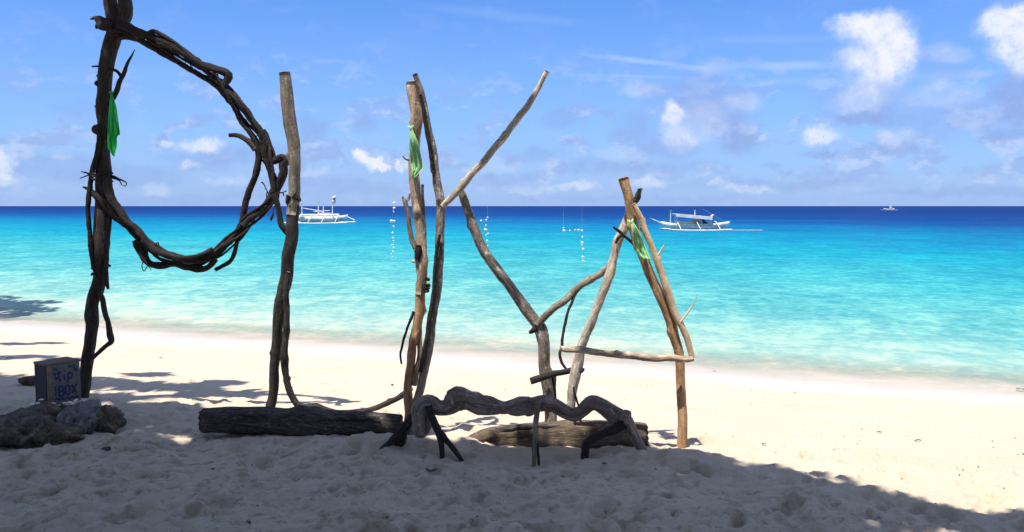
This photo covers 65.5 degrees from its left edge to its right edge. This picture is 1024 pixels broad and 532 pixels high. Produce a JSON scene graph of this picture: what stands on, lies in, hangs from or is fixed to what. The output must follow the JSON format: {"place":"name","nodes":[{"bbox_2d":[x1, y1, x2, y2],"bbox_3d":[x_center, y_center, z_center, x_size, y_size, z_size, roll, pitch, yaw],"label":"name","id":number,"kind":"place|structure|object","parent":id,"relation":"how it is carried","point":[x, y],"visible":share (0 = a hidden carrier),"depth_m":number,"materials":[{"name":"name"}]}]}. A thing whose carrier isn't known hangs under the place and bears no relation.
{"place":"outdoors","nodes":[
{"label":"outdoors","id":0,"kind":"place"},
{"bbox_2d":[101,446,110,450],"bbox_3d":[-2.639,1.192,5.176,0.090,0.020,0.054,6,18,26],"label":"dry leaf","id":1,"kind":"object","parent":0,"point":[107,448],"visible":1,"depth_m":5.18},
{"bbox_2d":[0,318,1023,531],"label":"sand beach","id":2,"kind":"structure","parent":0,"point":[718,474],"depth_m":5.21,"materials":[{"name":"beige sand"}]},
{"bbox_2d":[18,375,34,385],"bbox_3d":[-4.347,1.036,7.197,0.232,0.090,0.202,0,4,0],"label":"stone","id":3,"kind":"object","parent":2,"relation":"on","point":[27,380],"visible":0.58,"depth_m":7.13,"materials":[{"name":"grey stone"}]},
{"bbox_2d":[0,404,55,448],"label":"boulder","id":4,"kind":"object","parent":2,"relation":"on","point":[19,427],"visible":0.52,"depth_m":5.42,"materials":[{"name":"grey stone"}]},
{"bbox_2d":[35,400,72,415],"bbox_3d":[-3.444,1.155,5.849,0.497,0.324,0.554,0,4,0],"label":"boulder","id":5,"kind":"object","parent":2,"relation":"on","point":[54,409],"visible":0.08,"depth_m":5.80,"materials":[{"name":"grey stone"}]},
{"bbox_2d":[33,356,80,402],"bbox_3d":[-3.476,0.883,6.102,0.208,0.324,0.252,3,5,33],"label":"tip box","id":6,"kind":"object","parent":5,"relation":"on","point":[57,379],"visible":0.92,"depth_m":6.03,"materials":[{"name":"grey wood"}]},
{"bbox_2d":[33,422,83,446],"bbox_3d":[-3.154,1.186,5.525,0.325,0.199,0.331,3,6,39],"label":"boulder","id":7,"kind":"object","parent":2,"relation":"on","point":[55,433],"visible":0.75,"depth_m":5.45,"materials":[{"name":"grey stone"}]},
{"bbox_2d":[55,399,102,434],"bbox_3d":[-3.116,1.133,5.767,0.358,0.308,0.453,0,4,0],"label":"boulder","id":8,"kind":"object","parent":2,"relation":"on","point":[81,413],"visible":0.47,"depth_m":5.67,"materials":[{"name":"grey stone"}]},
{"bbox_2d":[87,404,126,434],"bbox_3d":[-2.959,1.155,5.834,0.231,0.301,0.359,0,4,0],"label":"boulder","id":9,"kind":"object","parent":2,"relation":"on","point":[112,420],"visible":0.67,"depth_m":5.75,"materials":[{"name":"grey stone"}]},
{"bbox_2d":[80,0,286,397],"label":"driftwood letter","id":10,"kind":"object","parent":2,"relation":"on","point":[116,25],"visible":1,"depth_m":6.30,"materials":[{"name":"brown wood"}]},
{"bbox_2d":[107,91,119,155],"bbox_3d":[-3.126,-1.113,6.218,0.114,0.516,0.085,0,4,0],"label":"cloth strip","id":11,"kind":"object","parent":10,"relation":"attached to","point":[113,132],"visible":1,"depth_m":6.22,"materials":[{"name":"green fabric"}]},
{"bbox_2d":[198,405,402,435],"bbox_3d":[-1.492,1.131,5.660,1.431,0.294,0.256,0,4,0],"label":"log","id":12,"kind":"object","parent":2,"relation":"on","point":[301,420],"visible":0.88,"depth_m":5.57,"materials":[{"name":"brown wood"}]},
{"bbox_2d":[264,70,412,410],"bbox_3d":[-1.313,-0.070,5.946,1.146,2.737,0.137,0,4,0],"label":"driftwood letter","id":13,"kind":"object","parent":2,"relation":"on","point":[281,322],"visible":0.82,"depth_m":5.93,"materials":[{"name":"brown wood"}]},
{"bbox_2d":[400,70,606,434],"bbox_3d":[-0.046,0.048,5.578,1.503,2.786,0.189,0,4,0],"label":"driftwood letter","id":14,"kind":"object","parent":2,"relation":"on","point":[417,372],"visible":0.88,"depth_m":5.56,"materials":[{"name":"beige wood"}]},
{"bbox_2d":[408,125,422,178],"bbox_3d":[-0.668,-0.784,5.488,0.101,0.376,0.086,-2,5,-23],"label":"cloth strip","id":15,"kind":"object","parent":14,"relation":"attached to","point":[416,163],"visible":1,"depth_m":5.48,"materials":[{"name":"green fabric"}]},
{"bbox_2d":[378,384,647,461],"bbox_3d":[0.026,1.056,5.233,1.830,0.575,0.212,0,4,0],"label":"driftwood sculpture","id":16,"kind":"object","parent":2,"relation":"on","point":[424,409],"visible":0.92,"depth_m":5.18,"materials":[{"name":"brown wood"}]},
{"bbox_2d":[20,373,1023,523],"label":"plant litter","id":17,"kind":"object","parent":2,"relation":"on","point":[655,468],"visible":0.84,"depth_m":5.46,"materials":[{"name":"brown plant"}]},
{"bbox_2d":[532,396,540,466],"bbox_3d":[0.155,1.081,5.129,0.060,0.484,0.044,0,4,0],"label":"wooden stake","id":18,"kind":"object","parent":2,"relation":"on","point":[535,450],"visible":0.9,"depth_m":5.12,"materials":[{"name":"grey wood"}]},
{"bbox_2d":[468,420,648,448],"bbox_3d":[0.297,1.209,5.524,1.277,0.291,0.282,0,4,0],"label":"log","id":19,"kind":"object","parent":2,"relation":"on","point":[561,433],"visible":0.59,"depth_m":5.41,"materials":[{"name":"brown wood"}]},
{"bbox_2d":[559,177,697,447],"bbox_3d":[0.767,0.376,5.347,0.917,1.933,0.279,0,4,0],"label":"driftwood letter","id":20,"kind":"object","parent":2,"relation":"on","point":[666,301],"visible":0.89,"depth_m":5.30,"materials":[{"name":"orange wood"}]},
{"bbox_2d":[627,218,650,259],"bbox_3d":[0.831,-0.175,5.215,0.159,0.276,0.085,0,4,0],"label":"cloth strip","id":21,"kind":"object","parent":20,"relation":"attached to","point":[640,248],"visible":1,"depth_m":5.22,"materials":[{"name":"green fabric"}]},
{"bbox_2d":[0,206,1023,380],"bbox_3d":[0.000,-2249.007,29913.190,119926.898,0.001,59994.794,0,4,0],"label":"sea","id":22,"kind":"structure","parent":0,"point":[937,291],"depth_m":25.21,"materials":[{"name":"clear liquid"}]},
{"bbox_2d":[284,196,355,222],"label":"outrigger boat","id":23,"kind":"object","parent":22,"relation":"on","point":[328,217],"visible":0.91,"depth_m":109.98,"materials":[{"name":"white paint"}]},
{"bbox_2d":[650,210,731,230],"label":"outrigger boat","id":24,"kind":"object","parent":22,"relation":"on","point":[694,225],"visible":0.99,"depth_m":77.85,"materials":[{"name":"white paint"}]},
{"bbox_2d":[0,0,1023,205],"label":"sky","id":25,"kind":"structure","parent":0,"point":[693,102],"materials":[{"name":"blue"}]},
{"bbox_3d":[-0.450,-4.080,5.910,13.901,0.075,0.006,0,4,0],"label":"overhead cord","id":26,"kind":"object","parent":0,"visible":0},
{"bbox_2d":[390,202,395,257],"bbox_3d":[-0.926,-2.059,6.062,0.047,4.003,0.019,0,4,0],"label":"shell string","id":27,"kind":"object","parent":26,"relation":"hanging from","point":[391,221],"visible":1,"depth_m":6.19,"materials":[{"name":"white fabric"}]},
{"bbox_2d":[563,227,583,261],"bbox_3d":[0.479,-2.042,6.063,0.173,4.038,0.018,0,4,0],"label":"shell string","id":28,"kind":"object","parent":26,"relation":"hanging from","point":[581,242],"visible":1,"depth_m":6.20,"materials":[{"name":"white fabric"}]}
]}

